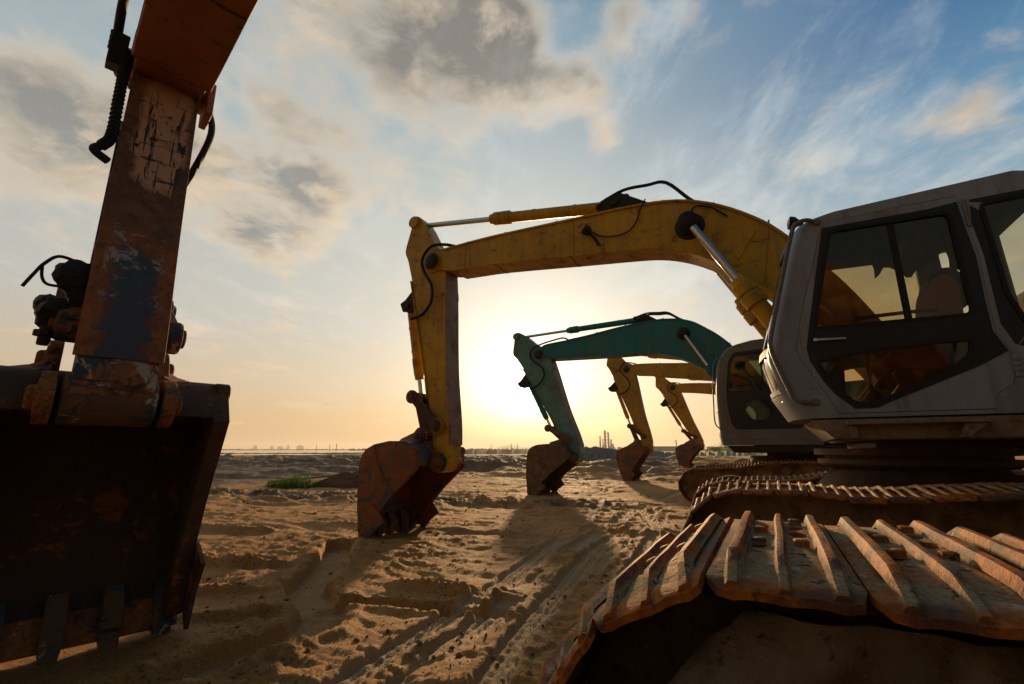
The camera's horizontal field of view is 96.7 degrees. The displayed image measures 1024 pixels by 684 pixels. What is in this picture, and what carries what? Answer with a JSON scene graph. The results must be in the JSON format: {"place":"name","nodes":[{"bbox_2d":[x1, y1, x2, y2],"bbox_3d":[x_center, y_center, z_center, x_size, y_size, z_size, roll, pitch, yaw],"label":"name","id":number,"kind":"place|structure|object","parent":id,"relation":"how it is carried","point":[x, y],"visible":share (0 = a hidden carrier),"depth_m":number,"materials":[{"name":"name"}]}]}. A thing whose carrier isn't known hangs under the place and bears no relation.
{"place":"outdoors","nodes":[
{"label":"outdoors","id":0,"kind":"place"},
{"bbox_2d":[220,454,321,454],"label":"water","id":1,"kind":"structure","parent":0,"point":[273,454],"depth_m":123.24,"materials":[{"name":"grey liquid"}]},
{"bbox_2d":[221,452,357,453],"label":"causeway","id":2,"kind":"structure","parent":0,"point":[293,453],"depth_m":154.27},
{"bbox_2d":[222,449,356,449],"bbox_3d":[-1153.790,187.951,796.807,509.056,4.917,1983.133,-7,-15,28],"label":"shore","id":3,"kind":"structure","parent":0,"point":[285,449],"depth_m":1414.42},
{"bbox_2d":[221,450,363,452],"bbox_3d":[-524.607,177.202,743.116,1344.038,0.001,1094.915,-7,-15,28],"label":"water","id":4,"kind":"structure","parent":0,"point":[280,451],"depth_m":335.19,"materials":[{"name":"grey liquid"}]},
{"bbox_2d":[0,450,1023,683],"bbox_3d":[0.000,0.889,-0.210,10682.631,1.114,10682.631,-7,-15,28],"label":"ground","id":5,"kind":"structure","parent":0,"point":[262,648],"depth_m":4.34,"materials":[{"name":"beige sand"}]},
{"bbox_2d":[266,473,320,488],"bbox_3d":[-7.000,4.407,14.620,2.178,0.620,1.323,-7,-15,28],"label":"grass tuft","id":6,"kind":"object","parent":5,"relation":"on","point":[292,483],"visible":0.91,"depth_m":14.36,"materials":[{"name":"green plant"}]},
{"bbox_2d":[268,475,331,481],"bbox_3d":[-5.944,4.802,16.639,5.225,0.536,0.075,6,-15,-24],"label":"wooden pole","id":7,"kind":"object","parent":5,"relation":"on","point":[310,478],"visible":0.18,"depth_m":16.15,"materials":[{"name":"brown wood"}]},
{"bbox_2d":[318,471,357,488],"bbox_3d":[-5.335,4.611,15.174,2.600,0.646,2.000,-7,-15,28],"label":"soil mound","id":8,"kind":"object","parent":5,"relation":"on","point":[345,479],"visible":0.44,"depth_m":14.43,"materials":[{"name":"brown soil"}]},
{"bbox_2d":[12,465,685,683],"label":"clods","id":9,"kind":"object","parent":5,"relation":"on","point":[458,655],"visible":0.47,"depth_m":3.01,"materials":[{"name":"brown soil"}]},
{"bbox_2d":[464,450,527,453],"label":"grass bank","id":10,"kind":"structure","parent":5,"relation":"on","point":[496,452],"depth_m":152.27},
{"bbox_2d":[0,0,1023,683],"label":"excavator","id":11,"kind":"object","parent":5,"relation":"on","point":[112,444],"visible":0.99,"depth_m":2.62,"materials":[{"name":"orange paint"}]},
{"bbox_2d":[583,446,617,460],"bbox_3d":[7.572,9.822,39.132,6.800,1.780,4.800,-7,-15,28],"label":"rubble heap","id":12,"kind":"object","parent":5,"relation":"on","point":[593,452],"visible":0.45,"depth_m":37.45,"materials":[{"name":"grey stone"}]},
{"bbox_2d":[604,430,606,447],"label":"refinery column","id":13,"kind":"structure","parent":5,"relation":"on","point":[605,442],"depth_m":1148.65,"materials":[{"name":"grey metal"}]},
{"bbox_2d":[607,432,609,446],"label":"refinery column","id":14,"kind":"structure","parent":5,"relation":"on","point":[608,442],"depth_m":1148.14,"materials":[{"name":"grey metal"}]},
{"bbox_2d":[600,444,621,448],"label":"refinery unit","id":15,"kind":"object","parent":5,"relation":"on","point":[611,446],"visible":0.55,"depth_m":1128.68,"materials":[{"name":"grey metal"}]},
{"bbox_2d":[648,450,675,456],"bbox_3d":[17.164,13.230,52.842,6.400,1.258,5.200,-7,-15,28],"label":"rubble heap","id":16,"kind":"object","parent":5,"relation":"on","point":[659,454],"visible":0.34,"depth_m":51.83,"materials":[{"name":"grey stone"}]},
{"bbox_2d":[654,446,675,450],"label":"industrial shed","id":17,"kind":"structure","parent":5,"relation":"on","point":[664,448],"depth_m":462.69,"materials":[{"name":"grey metal"}]},
{"bbox_2d":[607,355,765,480],"bbox_3d":[7.861,2.444,16.206,8.973,5.347,3.411,-7,-15,28],"label":"excavator","id":18,"kind":"object","parent":5,"relation":"on","point":[631,458],"visible":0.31,"depth_m":17.59,"materials":[{"name":"yellow paint"}]},
{"bbox_2d":[357,170,1023,539],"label":"excavator","id":19,"kind":"object","parent":5,"relation":"on","point":[927,425],"visible":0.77,"depth_m":3.56,"materials":[{"name":"yellow paint"}]},
{"bbox_2d":[513,311,867,503],"bbox_3d":[4.285,1.497,11.180,9.518,4.851,3.471,-7,-15,28],"label":"excavator","id":20,"kind":"object","parent":5,"relation":"on","point":[781,441],"visible":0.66,"depth_m":11.17,"materials":[{"name":"teal paint"}]},
{"bbox_2d":[654,376,736,468],"bbox_3d":[11.405,3.616,21.080,8.992,4.983,3.411,-7,-15,28],"label":"excavator","id":21,"kind":"object","parent":5,"relation":"on","point":[687,452],"visible":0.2,"depth_m":22.52,"materials":[{"name":"yellow paint"}]},
{"bbox_2d":[657,451,766,455],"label":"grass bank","id":22,"kind":"structure","parent":5,"relation":"on","point":[719,453],"depth_m":91.03,"materials":[{"name":"green plant"}]},
{"bbox_2d":[706,447,726,450],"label":"industrial shed","id":23,"kind":"structure","parent":5,"relation":"on","point":[725,448],"depth_m":553.40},
{"bbox_2d":[705,446,729,452],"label":"bush","id":24,"kind":"object","parent":5,"relation":"on","point":[718,448],"visible":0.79,"depth_m":106.70,"materials":[{"name":"green plant"}]},
{"bbox_2d":[713,442,731,451],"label":"bush","id":25,"kind":"object","parent":5,"relation":"on","point":[725,446],"visible":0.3,"depth_m":115.36,"materials":[{"name":"green plant"}]},
{"bbox_2d":[0,0,1023,448],"label":"sky","id":26,"kind":"structure","parent":0,"point":[339,124],"materials":[{"name":"blue"}]},
{"bbox_2d":[349,448,705,450],"bbox_3d":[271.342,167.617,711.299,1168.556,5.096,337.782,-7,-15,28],"label":"shore","id":27,"kind":"structure","parent":0,"point":[363,449],"depth_m":880.76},
{"bbox_2d":[467,445,616,449],"bbox_3d":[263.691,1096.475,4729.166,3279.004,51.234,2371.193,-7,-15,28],"label":"hills","id":28,"kind":"structure","parent":0,"point":[507,446],"depth_m":4474.93,"materials":[{"name":"grey"}]}
]}

